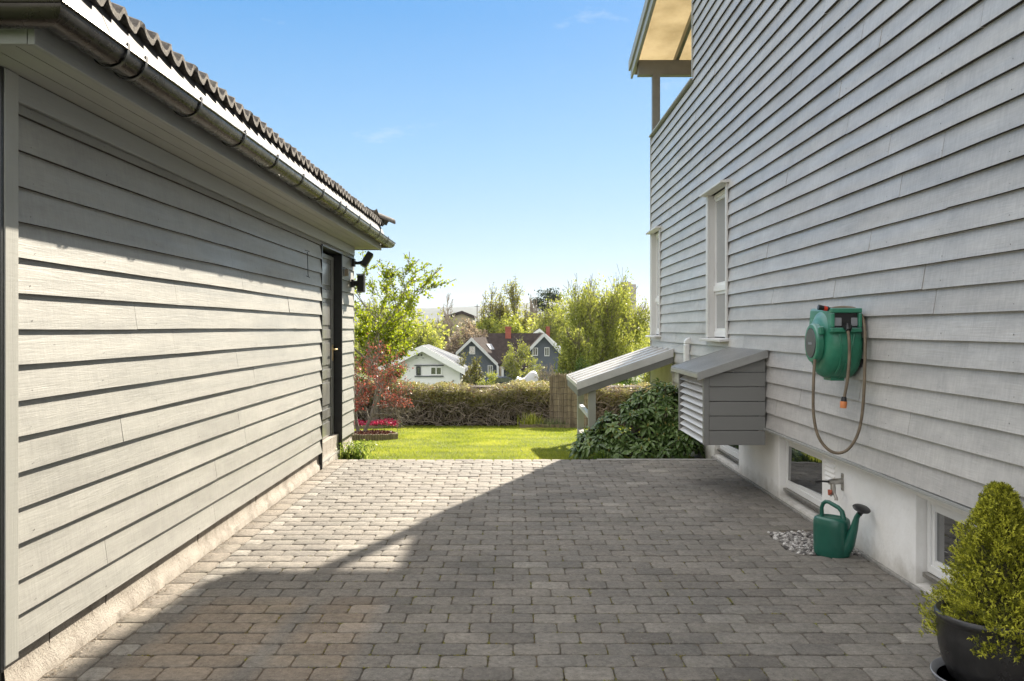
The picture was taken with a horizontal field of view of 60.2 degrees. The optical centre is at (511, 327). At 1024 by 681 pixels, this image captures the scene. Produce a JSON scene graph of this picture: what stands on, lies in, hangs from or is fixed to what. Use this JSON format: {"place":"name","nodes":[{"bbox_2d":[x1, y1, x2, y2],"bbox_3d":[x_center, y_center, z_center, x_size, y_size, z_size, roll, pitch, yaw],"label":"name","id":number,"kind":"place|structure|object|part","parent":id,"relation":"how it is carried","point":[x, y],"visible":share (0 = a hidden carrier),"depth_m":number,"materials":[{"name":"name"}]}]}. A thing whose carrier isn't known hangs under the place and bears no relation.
{"place":"outdoors","nodes":[
{"label":"outdoors","id":0,"kind":"place"},
{"bbox_2d":[110,0,692,307],"label":"sky","id":1,"kind":"structure","parent":0,"point":[501,140],"materials":[{"name":"blue"}]},
{"bbox_2d":[37,459,940,680],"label":"paving","id":2,"kind":"structure","parent":0,"point":[723,500],"depth_m":4.59,"materials":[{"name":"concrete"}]},
{"bbox_2d":[44,464,329,679],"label":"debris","id":3,"kind":"object","parent":2,"relation":"on","point":[175,578],"visible":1,"depth_m":4.65,"materials":[{"name":"grey gravel"}]},
{"bbox_2d":[128,470,922,680],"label":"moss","id":4,"kind":"object","parent":2,"relation":"on","point":[680,656],"visible":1,"depth_m":4.19,"materials":[{"name":"green plant"}]},
{"bbox_2d":[767,530,860,555],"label":"gravel","id":5,"kind":"structure","parent":2,"relation":"on","point":[799,540],"depth_m":5.64,"materials":[{"name":"grey gravel"}]},
{"bbox_2d":[813,500,870,558],"bbox_3d":[1.974,1.212,5.293,0.164,0.339,0.342,0,0,-37],"label":"watering can","id":6,"kind":"object","parent":2,"relation":"on","point":[834,536],"visible":0.98,"depth_m":5.26,"materials":[{"name":"green plastic"}]},
{"bbox_2d":[930,598,1023,680],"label":"plant pot","id":7,"kind":"object","parent":2,"relation":"on","point":[957,660],"visible":0.78,"depth_m":3.28,"materials":[{"name":"plastic"}]},
{"bbox_2d":[912,480,1023,661],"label":"dwarf spruce","id":8,"kind":"object","parent":7,"relation":"in","point":[988,588],"visible":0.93,"depth_m":3.34,"materials":[{"name":"green plant"}]},
{"bbox_2d":[354,368,648,382],"bbox_3d":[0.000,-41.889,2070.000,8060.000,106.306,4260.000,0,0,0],"label":"terrain","id":9,"kind":"structure","parent":0,"point":[637,378],"depth_m":161.68,"materials":[{"name":"green plant"}]},
{"bbox_2d":[0,0,395,680],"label":"garage","id":10,"kind":"structure","parent":9,"relation":"on","point":[176,360],"depth_m":4.29,"materials":[{"name":"paint"}]},
{"bbox_2d":[318,244,342,469],"bbox_3d":[-1.915,0.311,9.107,0.145,2.259,1.025,0,0,0],"label":"door","id":11,"kind":"structure","parent":10,"relation":"in","point":[331,264],"depth_m":9.46,"materials":[{"name":"paint"}]},
{"bbox_2d":[343,268,348,276],"bbox_3d":[-1.834,-0.615,9.770,0.058,0.090,0.090,0,0,0],"label":"wall sensor","id":12,"kind":"object","parent":10,"relation":"attached to","point":[345,272],"depth_m":9.74,"materials":[{"name":"beige plastic"}]},
{"bbox_2d":[351,274,364,292],"bbox_3d":[-1.773,-0.515,10.207,0.168,0.216,0.146,0,0,0],"label":"wall lamp","id":13,"kind":"object","parent":10,"relation":"attached to","point":[359,283],"visible":1,"depth_m":10.14,"materials":[{"name":"black plastic"}]},
{"bbox_2d":[352,251,372,267],"bbox_3d":[-1.750,-0.802,10.335,0.274,0.197,0.154,0,0,-20],"label":"floodlight","id":14,"kind":"object","parent":10,"relation":"attached to","point":[366,260],"visible":1,"depth_m":10.28,"materials":[{"name":"black plastic"}]},
{"bbox_2d":[354,290,415,378],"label":"willow","id":15,"kind":"object","parent":9,"relation":"on","point":[374,307],"visible":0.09,"depth_m":99.83,"materials":[{"name":"green plant"}]},
{"bbox_2d":[396,305,443,352],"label":"willow","id":16,"kind":"object","parent":9,"relation":"on","point":[423,338],"visible":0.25,"depth_m":91.31,"materials":[{"name":"green plant"}]},
{"bbox_2d":[377,344,467,384],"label":"white house","id":17,"kind":"structure","parent":9,"relation":"on","point":[430,364],"depth_m":72.00,"materials":[{"name":"paint"}]},
{"bbox_2d":[416,366,420,374],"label":"window","id":18,"kind":"structure","parent":17,"relation":"in","point":[418,368],"depth_m":71.91,"materials":[{"name":"grey glass"}]},
{"bbox_2d":[430,366,441,374],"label":"window","id":19,"kind":"structure","parent":17,"relation":"in","point":[434,370],"depth_m":71.93,"materials":[{"name":"white paint"}]},
{"bbox_2d":[435,293,459,349],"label":"bare tree","id":20,"kind":"object","parent":9,"relation":"on","point":[448,321],"visible":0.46,"depth_m":159.10,"materials":[{"name":"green plant"}]},
{"bbox_2d":[444,311,476,335],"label":"brown house","id":21,"kind":"structure","parent":9,"relation":"on","point":[459,315],"depth_m":210.00,"materials":[{"name":"wood"}]},
{"bbox_2d":[444,318,487,355],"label":"blossom tree","id":22,"kind":"object","parent":9,"relation":"on","point":[454,340],"visible":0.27,"depth_m":115.75,"materials":[{"name":"beige plant"}]},
{"bbox_2d":[453,349,484,384],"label":"garden shrub","id":23,"kind":"object","parent":9,"relation":"on","point":[475,371],"visible":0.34,"depth_m":73.35,"materials":[{"name":"green plant"}]},
{"bbox_2d":[471,282,502,332],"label":"poplar","id":24,"kind":"object","parent":9,"relation":"on","point":[491,304],"visible":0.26,"depth_m":125.78,"materials":[{"name":"green plant"}]},
{"bbox_2d":[477,371,497,384],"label":"garden shrub","id":25,"kind":"object","parent":9,"relation":"on","point":[491,379],"visible":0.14,"depth_m":66.14,"materials":[{"name":"green plant"}]},
{"bbox_2d":[475,312,503,334],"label":"bright tree","id":26,"kind":"object","parent":9,"relation":"on","point":[487,325],"visible":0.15,"depth_m":121.35,"materials":[{"name":"green plant"}]},
{"bbox_2d":[480,376,514,384],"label":"parked car","id":27,"kind":"object","parent":9,"relation":"on","point":[502,379],"visible":0.1,"depth_m":78.00,"materials":[{"name":"paint"}]},
{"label":"side window","id":28,"kind":"part","parent":27,"relation":"part of","materials":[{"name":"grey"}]},
{"bbox_2d":[354,304,649,376],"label":"woodland","id":29,"kind":"object","parent":9,"relation":"on","point":[442,328],"visible":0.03,"depth_m":138.18,"materials":[{"name":"green plant"}]},
{"bbox_2d":[357,312,648,347],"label":"woodland","id":30,"kind":"object","parent":9,"relation":"on","point":[436,325],"visible":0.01,"depth_m":308.05,"materials":[{"name":"green plant"}]},
{"bbox_2d":[354,378,655,425],"bbox_3d":[-0.125,1.650,19.483,10.956,1.130,1.721,0,0,0],"label":"hedge","id":31,"kind":"object","parent":9,"relation":"on","point":[442,403],"visible":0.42,"depth_m":19.02,"materials":[{"name":"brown plant"}]},
{"bbox_2d":[454,327,559,384],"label":"slate house","id":32,"kind":"structure","parent":9,"relation":"on","point":[491,349],"depth_m":100.00,"materials":[{"name":"paint"}]},
{"bbox_2d":[469,346,474,353],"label":"window","id":33,"kind":"structure","parent":32,"relation":"in","point":[471,348],"depth_m":99.90,"materials":[{"name":"glass"}]},
{"bbox_2d":[488,365,492,374],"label":"window","id":34,"kind":"structure","parent":32,"relation":"in","point":[490,367],"depth_m":99.90,"materials":[{"name":"paint"}]},
{"bbox_2d":[532,348,537,355],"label":"window","id":35,"kind":"structure","parent":32,"relation":"in","point":[534,350],"depth_m":99.90,"materials":[{"name":"paint"}]},
{"bbox_2d":[544,347,548,355],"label":"window","id":36,"kind":"structure","parent":32,"relation":"in","point":[546,349],"depth_m":99.95,"materials":[{"name":"paint"}]},
{"bbox_2d":[489,308,530,332],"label":"bright tree","id":37,"kind":"object","parent":9,"relation":"on","point":[515,326],"visible":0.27,"depth_m":117.50,"materials":[{"name":"green plant"}]},
{"bbox_2d":[492,276,534,332],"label":"poplar","id":38,"kind":"object","parent":9,"relation":"on","point":[514,301],"visible":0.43,"depth_m":124.96,"materials":[{"name":"green plant"}]},
{"bbox_2d":[501,339,544,380],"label":"garden tree","id":39,"kind":"object","parent":9,"relation":"on","point":[514,370],"visible":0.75,"depth_m":79.31,"materials":[{"name":"green plant"}]},
{"bbox_2d":[515,371,538,381],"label":"tarpaulin","id":40,"kind":"object","parent":9,"relation":"on","point":[530,376],"visible":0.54,"depth_m":73.47,"materials":[{"name":"white plastic"}]},
{"bbox_2d":[528,294,542,331],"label":"bare tree","id":41,"kind":"object","parent":9,"relation":"on","point":[532,308],"visible":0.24,"depth_m":159.79,"materials":[{"name":"grey plant"}]},
{"bbox_2d":[518,287,563,320],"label":"pine","id":42,"kind":"object","parent":9,"relation":"on","point":[549,293],"visible":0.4,"depth_m":164.42,"materials":[{"name":"green plant"}]},
{"bbox_2d":[533,363,554,383],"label":"garden shrub","id":43,"kind":"object","parent":9,"relation":"on","point":[552,372],"visible":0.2,"depth_m":69.31,"materials":[{"name":"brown plant"}]},
{"bbox_2d":[532,326,560,349],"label":"red roof house","id":44,"kind":"structure","parent":9,"relation":"on","point":[541,331],"depth_m":124.55,"materials":[{"name":"white paint"}]},
{"bbox_2d":[531,292,575,366],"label":"weeping birch","id":45,"kind":"object","parent":9,"relation":"on","point":[544,322],"visible":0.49,"depth_m":133.86,"materials":[{"name":"green plant"}]},
{"bbox_2d":[553,321,594,374],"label":"weeping birch","id":46,"kind":"object","parent":9,"relation":"on","point":[573,346],"visible":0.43,"depth_m":53.98,"materials":[{"name":"green plant"}]},
{"bbox_2d":[558,352,589,373],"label":"garden shrub","id":47,"kind":"object","parent":9,"relation":"on","point":[579,366],"visible":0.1,"depth_m":52.39,"materials":[{"name":"green plant"}]},
{"bbox_2d":[552,272,645,383],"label":"weeping birch","id":48,"kind":"object","parent":9,"relation":"on","point":[597,324],"visible":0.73,"depth_m":58.13,"materials":[{"name":"green plant"}]},
{"bbox_2d":[574,266,649,358],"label":"weeping birch","id":49,"kind":"object","parent":9,"relation":"on","point":[642,317],"visible":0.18,"depth_m":62.45,"materials":[{"name":"green plant"}]},
{"bbox_2d":[612,375,640,384],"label":"garden shrub","id":50,"kind":"object","parent":9,"relation":"on","point":[627,381],"visible":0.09,"depth_m":50.34,"materials":[{"name":"green plant"}]},
{"bbox_2d":[638,325,650,382],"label":"birch sapling","id":51,"kind":"object","parent":9,"relation":"on","point":[647,378],"visible":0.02,"depth_m":68.32,"materials":[{"name":"green plant"}]},
{"bbox_2d":[629,0,1023,601],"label":"house","id":52,"kind":"structure","parent":9,"relation":"on","point":[807,156],"depth_m":5.22,"materials":[{"name":"paint"}]},
{"bbox_2d":[645,226,660,337],"bbox_3d":[2.058,-0.643,12.600,0.185,1.549,0.860,0,0,0],"label":"window","id":53,"kind":"structure","parent":52,"relation":"in","point":[655,244],"depth_m":12.90,"materials":[{"name":"white paint"}]},
{"bbox_2d":[683,338,689,361],"bbox_3d":[2.018,0.316,10.200,0.067,0.409,0.080,0,0,0],"label":"vent pipe","id":54,"kind":"object","parent":52,"relation":"attached to","point":[686,351],"visible":0.78,"depth_m":10.16,"materials":[{"name":"white paint"}]},
{"bbox_2d":[698,178,729,341],"bbox_3d":[2.058,-0.643,8.830,0.185,1.549,0.960,0,0,0],"label":"window","id":55,"kind":"structure","parent":52,"relation":"in","point":[717,206],"depth_m":9.10,"materials":[{"name":"white paint"}]},
{"bbox_2d":[671,347,767,444],"bbox_3d":[1.766,0.558,7.660,0.569,0.774,1.190,0,0,0],"label":"heat pump cover","id":56,"kind":"object","parent":52,"relation":"attached to","point":[721,393],"visible":1,"depth_m":7.12,"materials":[{"name":"paint"}]},
{"bbox_2d":[717,445,738,462],"bbox_3d":[2.204,1.103,8.800,0.087,0.378,0.984,0,0,0],"label":"window","id":57,"kind":"structure","parent":52,"relation":"in","point":[733,450],"depth_m":8.81,"materials":[{"name":"white paint"}]},
{"bbox_2d":[783,440,821,512],"bbox_3d":[2.204,1.086,6.560,0.087,0.423,0.964,0,0,0],"label":"window","id":58,"kind":"structure","parent":52,"relation":"in","point":[803,465],"depth_m":6.65,"materials":[{"name":"white paint"}]},
{"bbox_2d":[815,473,843,499],"bbox_3d":[2.040,1.018,5.657,0.191,0.167,0.069,0,0,-8],"label":"outdoor tap","id":59,"kind":"object","parent":52,"relation":"attached to","point":[832,483],"visible":1,"depth_m":5.66,"materials":[{"name":"metal"}]},
{"bbox_2d":[805,304,866,454],"bbox_3d":[1.907,0.293,5.272,0.315,0.863,0.524,0,0,0],"label":"hose reel","id":60,"kind":"object","parent":52,"relation":"attached to","point":[834,347],"visible":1,"depth_m":5.13,"materials":[{"name":"green plastic"}]},
{"bbox_2d":[922,500,975,589],"bbox_3d":[2.197,1.098,4.360,0.075,0.418,0.584,0,0,0],"label":"window","id":61,"kind":"structure","parent":52,"relation":"in","point":[940,520],"depth_m":4.54,"materials":[{"name":"white paint"}]},
{"bbox_2d":[354,301,649,331],"bbox_3d":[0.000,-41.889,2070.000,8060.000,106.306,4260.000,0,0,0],"label":"hills","id":62,"kind":"structure","parent":0,"point":[472,310],"depth_m":2268.51,"materials":[{"name":"green plant"}]},
{"bbox_2d":[618,282,635,316],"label":"tower block","id":63,"kind":"structure","parent":62,"relation":"on","point":[632,285],"depth_m":900.00,"materials":[{"name":"grey"}]},
{"bbox_2d":[352,424,695,460],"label":"lawn","id":64,"kind":"structure","parent":0,"point":[454,456],"depth_m":12.53,"materials":[{"name":"green plant"}]},
{"bbox_2d":[336,439,379,459],"bbox_3d":[-1.706,1.339,9.583,0.593,0.241,0.633,0,0,-39],"label":"corner weed","id":65,"kind":"object","parent":64,"relation":"on","point":[356,452],"visible":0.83,"depth_m":9.52,"materials":[{"name":"green plant"}]},
{"bbox_2d":[351,432,397,440],"bbox_3d":[-2.300,1.733,14.100,0.961,0.191,0.961,0,0,0],"label":"edging ring","id":66,"kind":"object","parent":64,"relation":"on","point":[373,437],"visible":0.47,"depth_m":13.67,"materials":[{"name":"stone"}]},
{"bbox_2d":[354,418,400,426],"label":"pink flowers","id":67,"kind":"object","parent":64,"relation":"on","point":[372,422],"visible":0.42,"depth_m":18.00,"materials":[{"name":"pink plant"}]},
{"bbox_2d":[354,422,401,427],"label":"flower leaves","id":68,"kind":"object","parent":64,"relation":"on","point":[384,425],"visible":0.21,"depth_m":17.96,"materials":[{"name":"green plant"}]},
{"bbox_2d":[354,425,401,428],"bbox_3d":[-3.070,2.020,17.848,1.687,0.110,0.230,0,0,-12],"label":"bed edging","id":69,"kind":"object","parent":64,"relation":"on","point":[371,427],"visible":0.34,"depth_m":17.80,"materials":[{"name":"grey stone"}]},
{"bbox_2d":[354,251,456,420],"bbox_3d":[-2.966,0.091,18.269,3.698,4.049,4.082,0,0,31],"label":"yellow green tree","id":70,"kind":"object","parent":64,"relation":"on","point":[391,336],"visible":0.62,"depth_m":18.18,"materials":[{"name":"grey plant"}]},
{"bbox_2d":[517,410,544,427],"bbox_3d":[0.425,1.887,18.377,0.638,0.366,0.561,0,0,26],"label":"yellow grass plant","id":71,"kind":"object","parent":64,"relation":"on","point":[532,420],"depth_m":18.31,"materials":[{"name":"green plant"}]},
{"bbox_2d":[520,424,568,427],"bbox_3d":[0.659,2.019,18.061,1.006,0.111,0.150,0,0,0],"label":"bed edging","id":72,"kind":"object","parent":64,"relation":"on","point":[539,426],"visible":0.71,"depth_m":18.07,"materials":[{"name":"grey stone"}]},
{"bbox_2d":[535,418,568,427],"bbox_3d":[0.847,1.965,18.243,0.754,0.278,0.720,0,0,0],"label":"lavender plant","id":73,"kind":"object","parent":64,"relation":"on","point":[550,422],"visible":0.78,"depth_m":18.20,"materials":[{"name":"green plant"}]},
{"bbox_2d":[549,371,587,427],"bbox_3d":[1.152,1.495,18.339,1.049,1.242,0.157,0,0,40],"label":"reed screen","id":74,"kind":"object","parent":64,"relation":"on","point":[563,402],"visible":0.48,"depth_m":18.37,"materials":[{"name":"beige wicker"}]},
{"bbox_2d":[581,449,613,458],"bbox_3d":[0.911,1.360,9.324,0.307,0.201,0.296,0,0,-43],"label":"fern","id":75,"kind":"object","parent":64,"relation":"on","point":[599,455],"visible":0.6,"depth_m":9.28,"materials":[{"name":"green plant"}]},
{"bbox_2d":[566,346,673,440],"bbox_3d":[1.427,1.115,12.190,1.226,1.710,2.084,0,0,0],"label":"stair shelter","id":76,"kind":"object","parent":64,"relation":"on","point":[590,380],"visible":0.84,"depth_m":11.21,"materials":[{"name":"paint"}]},
{"bbox_2d":[569,378,705,458],"bbox_3d":[1.395,1.050,10.077,1.549,0.957,1.317,0,0,0],"label":"rhododendron","id":77,"kind":"object","parent":64,"relation":"on","point":[662,435],"visible":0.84,"depth_m":9.84,"materials":[{"name":"green plant"}]},
{"bbox_2d":[597,459,715,460],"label":"kerb","id":78,"kind":"structure","parent":64,"relation":"on","point":[656,459],"depth_m":9.13,"materials":[{"name":"concrete"}]},
{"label":"mulch bed","id":79,"kind":"structure","parent":64,"relation":"on","visible":0},
{"bbox_2d":[352,429,394,434],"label":"mulch","id":80,"kind":"object","parent":79,"relation":"on","point":[373,431],"visible":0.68,"depth_m":14.17,"materials":[{"name":"brown soil"}]},
{"bbox_2d":[354,331,420,431],"bbox_3d":[-2.325,0.928,14.392,1.416,1.746,1.677,0,0,14],"label":"japanese maple","id":81,"kind":"object","parent":79,"relation":"on","point":[358,391],"visible":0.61,"depth_m":14.53,"materials":[{"name":"red plant"}]}
]}

